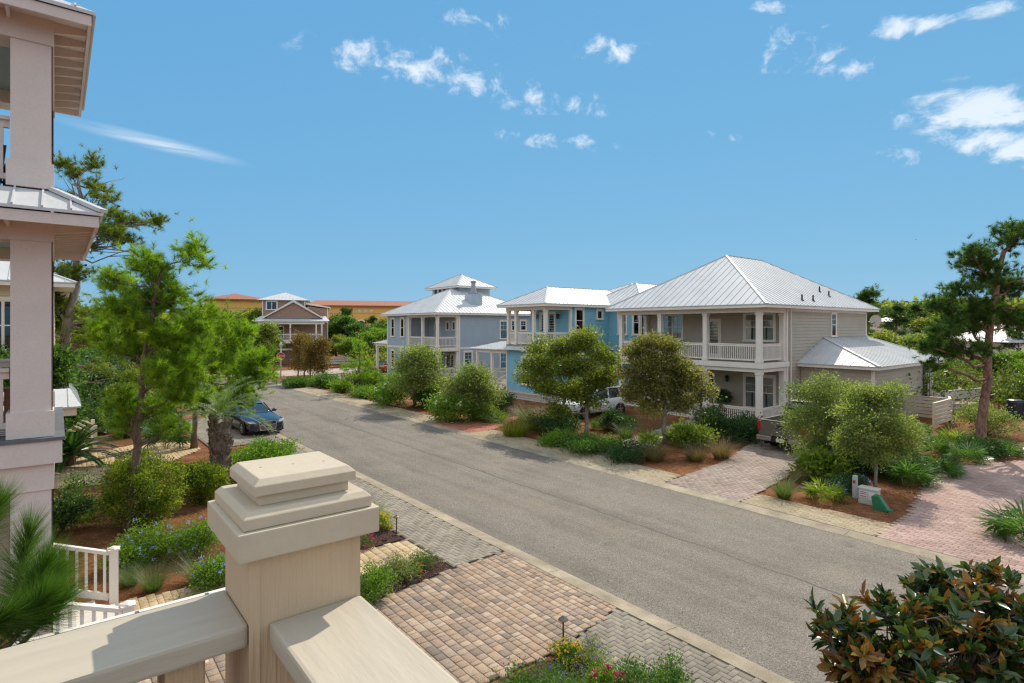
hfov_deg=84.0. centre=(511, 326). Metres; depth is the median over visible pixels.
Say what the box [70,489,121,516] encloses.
palmetto
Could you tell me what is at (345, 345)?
broadleaf tree
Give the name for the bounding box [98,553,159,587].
grass tuft
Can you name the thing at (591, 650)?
lavender
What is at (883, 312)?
pine tree
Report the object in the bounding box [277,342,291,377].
stop sign
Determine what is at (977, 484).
driveway
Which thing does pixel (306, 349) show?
columnar tree
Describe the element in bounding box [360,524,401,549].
flower bed
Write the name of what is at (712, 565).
road
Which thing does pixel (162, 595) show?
path bed
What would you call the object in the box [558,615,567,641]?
path light
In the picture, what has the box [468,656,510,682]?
grass tuft
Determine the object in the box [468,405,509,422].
garden shrub
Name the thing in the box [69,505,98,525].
palmetto
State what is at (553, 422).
garden shrub
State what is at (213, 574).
plumbago
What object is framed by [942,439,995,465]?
palmetto
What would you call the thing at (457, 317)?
house
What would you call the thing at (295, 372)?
cross street
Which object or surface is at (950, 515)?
driveway bed
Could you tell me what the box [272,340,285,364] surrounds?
broadleaf tree
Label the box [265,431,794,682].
kerb
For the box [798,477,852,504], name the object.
palmetto
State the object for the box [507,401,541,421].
grass clump
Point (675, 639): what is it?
sidewalk bed
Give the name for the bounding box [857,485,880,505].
pedestal box
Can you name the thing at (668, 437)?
palmetto
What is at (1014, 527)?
palmetto
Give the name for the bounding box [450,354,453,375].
door
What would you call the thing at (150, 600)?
path
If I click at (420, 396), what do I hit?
flowering shrub
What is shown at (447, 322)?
window
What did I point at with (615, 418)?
garden shrub
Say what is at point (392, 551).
path bed
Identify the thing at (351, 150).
sky
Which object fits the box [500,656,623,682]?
flower bed
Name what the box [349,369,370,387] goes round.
garden shrub
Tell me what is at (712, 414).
flowering shrub
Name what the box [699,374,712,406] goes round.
door
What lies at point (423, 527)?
sidewalk
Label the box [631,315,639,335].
window
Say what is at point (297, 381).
garden shrub
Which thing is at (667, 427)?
path
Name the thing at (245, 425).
parked car
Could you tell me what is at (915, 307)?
pine tree
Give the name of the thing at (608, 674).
flower bush
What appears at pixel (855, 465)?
garden shrub
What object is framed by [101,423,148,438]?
grass tuft
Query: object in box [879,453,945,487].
palmetto
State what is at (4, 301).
window
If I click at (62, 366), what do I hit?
broadleaf tree
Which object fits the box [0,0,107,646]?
house
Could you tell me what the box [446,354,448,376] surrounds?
door
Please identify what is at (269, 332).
broadleaf tree
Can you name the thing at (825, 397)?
tree
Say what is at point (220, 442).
palm tree
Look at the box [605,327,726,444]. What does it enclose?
oak tree
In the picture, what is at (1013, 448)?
palmetto
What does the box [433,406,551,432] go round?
driveway
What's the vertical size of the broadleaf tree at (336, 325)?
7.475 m
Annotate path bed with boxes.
[108,587,219,608]
[360,540,429,576]
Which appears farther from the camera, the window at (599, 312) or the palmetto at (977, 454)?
the window at (599, 312)
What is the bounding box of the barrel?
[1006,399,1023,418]
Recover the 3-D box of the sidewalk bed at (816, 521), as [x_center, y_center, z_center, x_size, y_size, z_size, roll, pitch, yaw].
[8.461,5.290,16.092,1.380,0.060,3.640,0,0,-39]
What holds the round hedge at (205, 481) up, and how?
on the ground
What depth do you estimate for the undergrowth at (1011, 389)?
36.98 m
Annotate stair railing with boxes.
[53,543,120,605]
[56,600,136,630]
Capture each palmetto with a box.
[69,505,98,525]
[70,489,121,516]
[589,418,609,429]
[635,428,661,446]
[658,429,675,444]
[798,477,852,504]
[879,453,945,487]
[896,445,926,458]
[916,421,936,436]
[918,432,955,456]
[918,451,970,478]
[932,425,972,445]
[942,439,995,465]
[968,495,1023,543]
[986,436,1023,457]
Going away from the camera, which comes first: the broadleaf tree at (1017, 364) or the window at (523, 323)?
the broadleaf tree at (1017, 364)
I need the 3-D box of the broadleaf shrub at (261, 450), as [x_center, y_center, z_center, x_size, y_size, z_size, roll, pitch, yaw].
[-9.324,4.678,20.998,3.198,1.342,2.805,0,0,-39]
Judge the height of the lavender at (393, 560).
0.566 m
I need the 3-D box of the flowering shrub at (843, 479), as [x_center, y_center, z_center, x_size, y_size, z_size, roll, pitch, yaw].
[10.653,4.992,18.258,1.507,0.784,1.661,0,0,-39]
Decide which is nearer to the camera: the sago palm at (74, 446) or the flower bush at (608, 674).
the flower bush at (608, 674)
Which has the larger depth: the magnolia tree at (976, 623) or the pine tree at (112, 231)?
the pine tree at (112, 231)
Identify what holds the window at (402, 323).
in the house at (457, 317)
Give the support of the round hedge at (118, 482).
on the ground
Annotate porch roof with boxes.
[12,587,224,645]
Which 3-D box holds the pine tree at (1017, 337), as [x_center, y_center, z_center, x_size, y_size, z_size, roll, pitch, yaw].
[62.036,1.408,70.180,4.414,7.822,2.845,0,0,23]
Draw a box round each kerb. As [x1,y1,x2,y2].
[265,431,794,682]
[268,381,1023,583]
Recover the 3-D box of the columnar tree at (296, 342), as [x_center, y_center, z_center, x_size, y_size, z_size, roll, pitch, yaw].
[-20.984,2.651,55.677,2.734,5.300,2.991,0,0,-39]
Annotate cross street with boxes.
[207,367,363,379]
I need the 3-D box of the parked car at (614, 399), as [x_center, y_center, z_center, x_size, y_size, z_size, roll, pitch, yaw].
[4.741,4.420,34.019,4.667,1.760,2.380,0,0,-36]
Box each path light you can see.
[393,515,399,533]
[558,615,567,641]
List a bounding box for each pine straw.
[381,431,940,529]
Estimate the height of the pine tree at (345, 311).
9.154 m
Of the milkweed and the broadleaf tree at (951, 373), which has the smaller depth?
the milkweed
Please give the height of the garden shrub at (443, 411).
2.063 m
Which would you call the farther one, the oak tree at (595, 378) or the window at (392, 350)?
the window at (392, 350)
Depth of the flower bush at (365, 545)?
13.53 m
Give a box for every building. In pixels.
[202,294,261,311]
[308,300,413,326]
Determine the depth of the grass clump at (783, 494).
17.45 m
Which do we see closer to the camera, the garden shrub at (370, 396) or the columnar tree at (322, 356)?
the garden shrub at (370, 396)
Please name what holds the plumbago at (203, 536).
on the ground
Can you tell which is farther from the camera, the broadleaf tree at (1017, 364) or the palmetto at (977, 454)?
the broadleaf tree at (1017, 364)
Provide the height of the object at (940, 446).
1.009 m
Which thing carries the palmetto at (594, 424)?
on the ground
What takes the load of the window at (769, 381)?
in the house at (755, 333)
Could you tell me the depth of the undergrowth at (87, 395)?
33.51 m
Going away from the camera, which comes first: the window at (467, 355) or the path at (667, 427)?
the path at (667, 427)
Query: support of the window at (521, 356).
in the house at (557, 311)
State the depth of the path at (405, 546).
13.22 m
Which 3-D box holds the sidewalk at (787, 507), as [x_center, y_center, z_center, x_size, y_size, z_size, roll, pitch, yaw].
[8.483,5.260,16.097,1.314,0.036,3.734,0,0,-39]
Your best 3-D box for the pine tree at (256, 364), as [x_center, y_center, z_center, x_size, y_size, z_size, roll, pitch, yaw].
[-11.876,1.962,23.689,6.211,6.689,3.755,0,0,13]
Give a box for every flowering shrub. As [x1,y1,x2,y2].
[367,367,414,408]
[398,376,448,407]
[688,398,735,438]
[822,468,874,498]
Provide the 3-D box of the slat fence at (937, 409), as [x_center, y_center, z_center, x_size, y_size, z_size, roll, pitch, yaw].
[23.285,4.630,31.049,2.152,1.340,3.870,0,0,22]
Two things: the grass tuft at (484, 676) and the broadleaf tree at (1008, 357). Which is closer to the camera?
the grass tuft at (484, 676)
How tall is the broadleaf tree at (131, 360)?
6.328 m
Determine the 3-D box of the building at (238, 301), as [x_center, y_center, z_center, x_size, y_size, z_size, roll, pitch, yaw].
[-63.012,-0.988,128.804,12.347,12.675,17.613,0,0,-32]
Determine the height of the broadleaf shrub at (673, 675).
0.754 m
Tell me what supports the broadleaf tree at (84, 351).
on the ground
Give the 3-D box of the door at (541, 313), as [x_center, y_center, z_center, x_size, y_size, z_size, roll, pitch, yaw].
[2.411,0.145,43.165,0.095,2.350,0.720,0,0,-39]
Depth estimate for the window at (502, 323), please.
57.46 m
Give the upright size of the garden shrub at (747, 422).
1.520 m
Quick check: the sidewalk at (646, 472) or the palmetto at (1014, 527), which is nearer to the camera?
the palmetto at (1014, 527)
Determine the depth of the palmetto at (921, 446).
22.28 m
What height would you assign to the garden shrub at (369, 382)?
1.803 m
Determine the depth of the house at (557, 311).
42.22 m
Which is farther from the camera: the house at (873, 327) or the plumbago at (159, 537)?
the house at (873, 327)
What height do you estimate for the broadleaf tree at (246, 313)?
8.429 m
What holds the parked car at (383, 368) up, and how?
on the driveway at (346, 376)
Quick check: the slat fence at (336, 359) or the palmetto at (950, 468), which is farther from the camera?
the slat fence at (336, 359)
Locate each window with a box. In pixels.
[0,297,9,352]
[265,300,277,309]
[277,326,283,337]
[390,317,394,336]
[391,349,394,367]
[399,317,404,336]
[445,321,449,330]
[451,321,454,330]
[463,350,472,366]
[499,320,506,338]
[499,353,505,371]
[511,319,513,330]
[519,319,526,330]
[521,356,538,385]
[574,307,584,332]
[596,309,603,319]
[616,312,627,334]
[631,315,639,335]
[664,314,683,339]
[742,312,776,341]
[742,373,776,411]
[830,312,837,336]
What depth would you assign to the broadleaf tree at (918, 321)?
106.78 m
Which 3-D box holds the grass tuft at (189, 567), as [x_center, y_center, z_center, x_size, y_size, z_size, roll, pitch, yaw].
[-6.504,4.923,11.821,1.968,0.746,1.957,0,0,20]
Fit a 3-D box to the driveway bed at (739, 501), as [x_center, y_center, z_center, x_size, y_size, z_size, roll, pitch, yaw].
[10.341,5.290,23.307,13.632,0.060,4.492,0,0,-42]
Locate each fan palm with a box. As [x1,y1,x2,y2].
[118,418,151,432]
[132,417,199,451]
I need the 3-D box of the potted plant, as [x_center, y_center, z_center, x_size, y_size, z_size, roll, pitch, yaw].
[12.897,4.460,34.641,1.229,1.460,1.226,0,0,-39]
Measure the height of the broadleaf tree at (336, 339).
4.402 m
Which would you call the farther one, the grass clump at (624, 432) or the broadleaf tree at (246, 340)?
the broadleaf tree at (246, 340)
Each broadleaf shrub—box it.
[54,488,100,537]
[57,468,101,496]
[228,435,304,465]
[360,558,404,604]
[491,655,580,682]
[612,645,698,682]
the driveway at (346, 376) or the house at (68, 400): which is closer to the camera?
the house at (68, 400)
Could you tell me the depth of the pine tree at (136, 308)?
14.90 m
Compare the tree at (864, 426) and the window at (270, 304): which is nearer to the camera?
the tree at (864, 426)
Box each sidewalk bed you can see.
[285,442,502,568]
[577,609,763,682]
[742,494,890,536]
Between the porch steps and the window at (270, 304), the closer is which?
the porch steps
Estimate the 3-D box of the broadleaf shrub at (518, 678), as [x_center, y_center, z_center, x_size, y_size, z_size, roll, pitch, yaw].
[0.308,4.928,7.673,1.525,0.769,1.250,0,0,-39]
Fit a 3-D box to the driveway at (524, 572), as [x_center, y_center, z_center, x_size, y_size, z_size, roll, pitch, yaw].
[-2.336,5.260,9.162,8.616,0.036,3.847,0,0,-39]
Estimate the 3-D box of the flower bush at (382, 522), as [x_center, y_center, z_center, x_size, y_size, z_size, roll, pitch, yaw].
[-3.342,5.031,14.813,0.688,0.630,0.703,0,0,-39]
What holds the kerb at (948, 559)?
on the ground
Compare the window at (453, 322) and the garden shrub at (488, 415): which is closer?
the garden shrub at (488, 415)
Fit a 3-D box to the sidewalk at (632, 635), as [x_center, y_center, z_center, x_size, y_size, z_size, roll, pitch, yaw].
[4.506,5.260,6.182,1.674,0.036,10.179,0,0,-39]
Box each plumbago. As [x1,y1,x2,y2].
[92,530,163,576]
[112,513,193,566]
[163,513,221,563]
[176,550,224,597]
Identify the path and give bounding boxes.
[54,441,200,488]
[118,580,224,682]
[360,541,428,575]
[587,419,695,457]
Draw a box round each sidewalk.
[253,440,499,565]
[271,380,446,421]
[473,430,680,482]
[570,608,761,682]
[741,494,890,535]
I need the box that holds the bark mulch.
[360,528,617,680]
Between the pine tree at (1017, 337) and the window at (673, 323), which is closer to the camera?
the window at (673, 323)
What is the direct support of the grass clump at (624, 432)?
on the ground
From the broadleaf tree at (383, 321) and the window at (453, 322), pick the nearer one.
the window at (453, 322)
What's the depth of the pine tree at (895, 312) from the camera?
74.49 m
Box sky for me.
[0,0,1023,312]
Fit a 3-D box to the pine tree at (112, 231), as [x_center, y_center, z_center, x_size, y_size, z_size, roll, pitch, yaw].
[-19.806,-1.583,26.726,7.000,13.968,5.852,0,0,-39]
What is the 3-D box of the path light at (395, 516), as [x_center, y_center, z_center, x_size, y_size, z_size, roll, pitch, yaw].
[-2.924,5.030,14.402,0.170,0.540,0.167,0,0,-39]
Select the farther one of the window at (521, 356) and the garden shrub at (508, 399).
the window at (521, 356)
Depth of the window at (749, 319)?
33.66 m
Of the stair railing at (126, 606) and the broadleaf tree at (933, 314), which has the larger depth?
the broadleaf tree at (933, 314)
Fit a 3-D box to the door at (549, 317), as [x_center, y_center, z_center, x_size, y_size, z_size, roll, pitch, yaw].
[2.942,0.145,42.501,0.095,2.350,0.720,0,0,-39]
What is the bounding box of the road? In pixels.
[208,379,1023,682]
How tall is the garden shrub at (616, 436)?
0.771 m
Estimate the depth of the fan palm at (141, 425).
27.92 m
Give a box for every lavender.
[378,551,411,577]
[529,650,597,682]
[575,630,617,669]
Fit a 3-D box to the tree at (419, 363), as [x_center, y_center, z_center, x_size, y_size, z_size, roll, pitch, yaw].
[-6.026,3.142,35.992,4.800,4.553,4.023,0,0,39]
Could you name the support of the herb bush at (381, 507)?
on the ground
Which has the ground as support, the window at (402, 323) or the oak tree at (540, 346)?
the oak tree at (540, 346)
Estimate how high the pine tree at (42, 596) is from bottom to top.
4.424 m
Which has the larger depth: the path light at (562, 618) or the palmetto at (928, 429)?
the palmetto at (928, 429)
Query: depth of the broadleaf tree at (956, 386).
39.52 m
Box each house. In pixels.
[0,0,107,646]
[0,261,96,454]
[252,292,330,363]
[373,274,530,380]
[470,283,658,402]
[605,255,943,419]
[869,316,910,337]
[946,324,1023,360]
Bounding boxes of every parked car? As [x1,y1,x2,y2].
[224,400,283,434]
[369,360,386,372]
[555,385,626,419]
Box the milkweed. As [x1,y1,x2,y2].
[386,550,428,583]
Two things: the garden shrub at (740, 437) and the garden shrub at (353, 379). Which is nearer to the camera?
the garden shrub at (740, 437)
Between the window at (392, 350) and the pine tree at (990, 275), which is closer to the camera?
the pine tree at (990, 275)
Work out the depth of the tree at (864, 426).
18.10 m
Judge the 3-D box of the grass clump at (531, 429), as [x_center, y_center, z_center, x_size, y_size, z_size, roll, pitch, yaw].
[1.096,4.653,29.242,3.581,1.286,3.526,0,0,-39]
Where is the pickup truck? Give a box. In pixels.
[756,398,835,446]
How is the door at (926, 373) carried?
in the house at (755, 333)
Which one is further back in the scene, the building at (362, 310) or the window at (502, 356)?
the building at (362, 310)
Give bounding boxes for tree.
[0,342,97,432]
[0,471,96,648]
[54,143,177,388]
[55,294,93,345]
[69,213,231,531]
[70,347,104,361]
[79,361,134,391]
[83,319,158,365]
[92,382,137,401]
[116,368,155,391]
[160,297,282,448]
[163,376,274,485]
[165,325,237,366]
[220,317,256,376]
[232,307,261,324]
[250,319,284,353]
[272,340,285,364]
[282,328,310,375]
[288,332,317,376]
[297,332,320,375]
[308,335,335,374]
[326,334,346,355]
[328,313,359,355]
[334,335,367,362]
[336,335,388,387]
[338,305,352,356]
[343,321,386,359]
[355,325,386,356]
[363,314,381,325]
[363,317,386,325]
[380,341,454,404]
[424,360,514,413]
[508,330,583,412]
[510,322,624,433]
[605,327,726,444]
[771,369,864,459]
[804,555,1023,682]
[823,378,933,486]
[854,283,889,335]
[867,329,917,349]
[877,301,916,336]
[877,306,892,317]
[884,298,964,320]
[899,330,941,354]
[900,300,933,334]
[907,316,942,334]
[908,213,1023,440]
[936,366,961,377]
[937,377,969,390]
[970,348,1023,372]
[995,311,1023,350]
[1001,357,1023,375]
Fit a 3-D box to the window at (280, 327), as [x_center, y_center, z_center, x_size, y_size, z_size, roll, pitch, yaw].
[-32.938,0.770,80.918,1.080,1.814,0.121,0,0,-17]
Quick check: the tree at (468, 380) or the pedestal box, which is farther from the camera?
the tree at (468, 380)
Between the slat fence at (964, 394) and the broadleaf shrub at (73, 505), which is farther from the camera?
the slat fence at (964, 394)
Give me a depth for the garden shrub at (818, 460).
19.27 m
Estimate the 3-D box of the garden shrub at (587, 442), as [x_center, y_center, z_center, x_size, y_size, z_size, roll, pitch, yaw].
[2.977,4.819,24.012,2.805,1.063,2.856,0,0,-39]
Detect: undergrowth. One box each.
[55,330,386,369]
[57,341,187,434]
[908,345,1023,409]
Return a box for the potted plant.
[713,388,734,411]
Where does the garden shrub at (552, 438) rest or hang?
on the ground
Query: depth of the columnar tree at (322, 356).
53.36 m
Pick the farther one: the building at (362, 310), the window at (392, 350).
the building at (362, 310)
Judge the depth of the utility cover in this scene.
16.33 m
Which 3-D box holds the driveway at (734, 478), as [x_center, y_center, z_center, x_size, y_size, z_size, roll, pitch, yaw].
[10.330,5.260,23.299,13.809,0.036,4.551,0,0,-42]
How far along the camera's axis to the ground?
18.19 m
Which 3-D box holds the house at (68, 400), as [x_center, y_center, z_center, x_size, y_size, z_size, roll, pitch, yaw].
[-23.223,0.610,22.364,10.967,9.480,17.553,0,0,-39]
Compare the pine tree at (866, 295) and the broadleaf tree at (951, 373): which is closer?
the broadleaf tree at (951, 373)
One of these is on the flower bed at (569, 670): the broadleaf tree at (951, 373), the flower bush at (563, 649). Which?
the flower bush at (563, 649)
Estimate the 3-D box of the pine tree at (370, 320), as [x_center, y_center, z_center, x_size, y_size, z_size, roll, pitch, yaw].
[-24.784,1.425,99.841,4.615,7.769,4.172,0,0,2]
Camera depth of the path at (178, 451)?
22.31 m
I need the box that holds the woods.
[59,295,1023,350]
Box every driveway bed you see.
[666,442,791,501]
[882,461,1023,572]
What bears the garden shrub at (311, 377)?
on the ground
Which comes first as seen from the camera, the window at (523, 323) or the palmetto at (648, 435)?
the palmetto at (648, 435)
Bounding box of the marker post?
[852,475,857,498]
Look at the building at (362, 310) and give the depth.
138.04 m
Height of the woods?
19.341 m
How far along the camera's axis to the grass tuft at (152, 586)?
11.44 m
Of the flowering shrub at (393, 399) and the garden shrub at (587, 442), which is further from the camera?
the flowering shrub at (393, 399)
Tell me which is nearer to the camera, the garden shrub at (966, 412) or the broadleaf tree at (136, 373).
the garden shrub at (966, 412)
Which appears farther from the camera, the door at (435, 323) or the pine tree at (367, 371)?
the door at (435, 323)
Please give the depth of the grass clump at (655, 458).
22.24 m
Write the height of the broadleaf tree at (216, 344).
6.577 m
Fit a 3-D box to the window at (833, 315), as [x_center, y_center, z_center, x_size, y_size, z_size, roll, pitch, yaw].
[20.460,-0.150,36.135,0.900,1.615,0.121,0,0,-39]
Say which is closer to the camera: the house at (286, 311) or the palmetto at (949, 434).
the palmetto at (949, 434)
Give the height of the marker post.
0.710 m
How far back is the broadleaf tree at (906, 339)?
52.41 m
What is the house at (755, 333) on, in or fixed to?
on the ground
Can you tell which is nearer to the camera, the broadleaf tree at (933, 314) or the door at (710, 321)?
the door at (710, 321)
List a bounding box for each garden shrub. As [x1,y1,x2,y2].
[279,373,312,388]
[303,374,319,385]
[308,369,339,388]
[325,378,355,392]
[345,383,377,398]
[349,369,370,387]
[353,371,390,389]
[367,385,395,405]
[417,388,489,423]
[457,402,498,419]
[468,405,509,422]
[484,391,516,412]
[522,410,584,436]
[532,424,581,447]
[556,427,614,458]
[595,431,624,448]
[597,407,641,430]
[600,435,663,464]
[666,416,725,448]
[715,415,760,443]
[717,409,764,445]
[785,444,858,485]
[822,442,900,475]
[845,449,933,481]
[946,395,1023,438]
[950,430,1019,460]
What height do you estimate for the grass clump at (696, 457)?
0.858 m
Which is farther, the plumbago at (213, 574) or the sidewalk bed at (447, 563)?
the sidewalk bed at (447, 563)
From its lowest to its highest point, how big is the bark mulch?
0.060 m
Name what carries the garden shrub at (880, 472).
on the ground
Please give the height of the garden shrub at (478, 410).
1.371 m
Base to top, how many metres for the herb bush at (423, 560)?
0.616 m
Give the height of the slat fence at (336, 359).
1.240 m
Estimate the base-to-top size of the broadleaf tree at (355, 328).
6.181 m
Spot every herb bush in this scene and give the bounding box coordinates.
[372,499,390,516]
[399,544,444,573]
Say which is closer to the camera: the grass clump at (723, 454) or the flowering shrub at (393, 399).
the grass clump at (723, 454)
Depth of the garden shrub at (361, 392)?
41.98 m
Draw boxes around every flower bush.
[360,533,375,549]
[377,509,394,531]
[547,634,590,670]
[571,656,629,682]
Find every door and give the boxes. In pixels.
[435,323,439,344]
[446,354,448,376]
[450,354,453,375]
[541,313,542,336]
[548,313,553,338]
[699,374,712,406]
[709,320,719,357]
[924,373,928,400]
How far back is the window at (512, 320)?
58.24 m
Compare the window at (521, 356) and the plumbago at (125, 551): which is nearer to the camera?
the plumbago at (125, 551)
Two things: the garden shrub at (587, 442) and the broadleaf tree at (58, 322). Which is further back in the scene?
the broadleaf tree at (58, 322)
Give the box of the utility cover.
[871,494,892,513]
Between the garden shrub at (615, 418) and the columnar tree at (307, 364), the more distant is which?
the columnar tree at (307, 364)
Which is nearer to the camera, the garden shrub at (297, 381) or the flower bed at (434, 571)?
the flower bed at (434, 571)
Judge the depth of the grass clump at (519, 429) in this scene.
27.25 m
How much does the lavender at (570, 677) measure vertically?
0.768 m
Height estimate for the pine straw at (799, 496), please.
0.092 m
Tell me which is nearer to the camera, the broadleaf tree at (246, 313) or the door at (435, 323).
the door at (435, 323)
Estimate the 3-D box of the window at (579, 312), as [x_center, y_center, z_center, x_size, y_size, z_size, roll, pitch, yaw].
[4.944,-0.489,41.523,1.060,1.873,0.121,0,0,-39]
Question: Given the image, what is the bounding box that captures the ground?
[0,352,1023,682]
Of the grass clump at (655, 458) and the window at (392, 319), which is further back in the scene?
the window at (392, 319)
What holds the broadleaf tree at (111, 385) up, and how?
on the ground
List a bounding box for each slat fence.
[324,356,363,364]
[906,395,951,428]
[934,388,980,410]
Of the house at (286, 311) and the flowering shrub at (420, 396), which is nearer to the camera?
the flowering shrub at (420, 396)
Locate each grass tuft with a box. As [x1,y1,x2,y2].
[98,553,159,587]
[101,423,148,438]
[121,552,188,593]
[147,543,224,584]
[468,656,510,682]
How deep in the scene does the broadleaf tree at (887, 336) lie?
50.78 m
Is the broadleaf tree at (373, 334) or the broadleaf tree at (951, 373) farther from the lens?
the broadleaf tree at (373, 334)
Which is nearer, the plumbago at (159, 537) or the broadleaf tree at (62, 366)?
the plumbago at (159, 537)
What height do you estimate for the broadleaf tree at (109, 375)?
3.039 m
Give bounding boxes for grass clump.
[486,407,544,436]
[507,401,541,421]
[513,407,549,430]
[612,420,639,437]
[629,436,679,462]
[677,440,719,462]
[694,434,754,460]
[754,468,816,499]
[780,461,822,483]
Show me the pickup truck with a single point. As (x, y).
(767, 428)
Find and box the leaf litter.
[284,400,1021,674]
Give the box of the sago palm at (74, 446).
[54,416,120,472]
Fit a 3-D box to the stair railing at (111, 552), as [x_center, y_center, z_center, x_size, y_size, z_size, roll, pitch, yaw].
[-7.774,4.576,10.403,1.024,1.448,0.220,0,0,-39]
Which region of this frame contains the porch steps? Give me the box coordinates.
[53,598,114,631]
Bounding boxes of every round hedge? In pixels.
[91,448,191,530]
[171,457,231,504]
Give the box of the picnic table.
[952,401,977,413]
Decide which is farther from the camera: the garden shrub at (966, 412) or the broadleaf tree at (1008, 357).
the broadleaf tree at (1008, 357)
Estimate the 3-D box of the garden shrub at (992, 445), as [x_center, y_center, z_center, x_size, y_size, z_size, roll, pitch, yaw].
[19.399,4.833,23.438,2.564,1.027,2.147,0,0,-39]
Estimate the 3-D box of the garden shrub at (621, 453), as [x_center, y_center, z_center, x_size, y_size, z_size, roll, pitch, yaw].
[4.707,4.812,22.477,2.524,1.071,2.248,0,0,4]
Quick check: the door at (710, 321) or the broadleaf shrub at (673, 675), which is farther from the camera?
the door at (710, 321)
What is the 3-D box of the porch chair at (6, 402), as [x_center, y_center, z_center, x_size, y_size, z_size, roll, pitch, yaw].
[-8.127,0.990,8.553,0.760,1.120,0.780,0,0,28]
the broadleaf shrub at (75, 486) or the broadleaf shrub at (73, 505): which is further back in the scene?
the broadleaf shrub at (75, 486)
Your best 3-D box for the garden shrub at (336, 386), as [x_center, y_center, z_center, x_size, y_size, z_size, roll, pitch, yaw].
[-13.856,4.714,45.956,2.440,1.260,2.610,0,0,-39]
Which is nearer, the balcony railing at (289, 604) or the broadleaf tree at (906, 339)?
the balcony railing at (289, 604)
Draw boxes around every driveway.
[137,552,616,682]
[179,418,280,446]
[327,372,386,379]
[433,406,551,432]
[668,437,801,501]
[876,460,1023,574]
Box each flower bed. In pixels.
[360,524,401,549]
[360,557,451,601]
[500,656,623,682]
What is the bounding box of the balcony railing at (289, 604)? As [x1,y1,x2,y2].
[0,451,458,682]
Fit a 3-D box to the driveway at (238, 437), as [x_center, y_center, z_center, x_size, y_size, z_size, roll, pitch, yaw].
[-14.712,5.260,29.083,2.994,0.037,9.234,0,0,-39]
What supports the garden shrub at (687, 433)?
on the ground
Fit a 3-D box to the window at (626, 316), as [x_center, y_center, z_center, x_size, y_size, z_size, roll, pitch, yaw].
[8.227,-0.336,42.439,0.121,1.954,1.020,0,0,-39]
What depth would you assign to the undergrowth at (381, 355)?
67.53 m
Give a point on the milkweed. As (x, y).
(412, 571)
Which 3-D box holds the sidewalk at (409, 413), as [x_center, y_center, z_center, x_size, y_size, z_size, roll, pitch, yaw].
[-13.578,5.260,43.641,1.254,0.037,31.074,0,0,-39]
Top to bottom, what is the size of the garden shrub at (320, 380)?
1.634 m
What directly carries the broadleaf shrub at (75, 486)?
on the ground

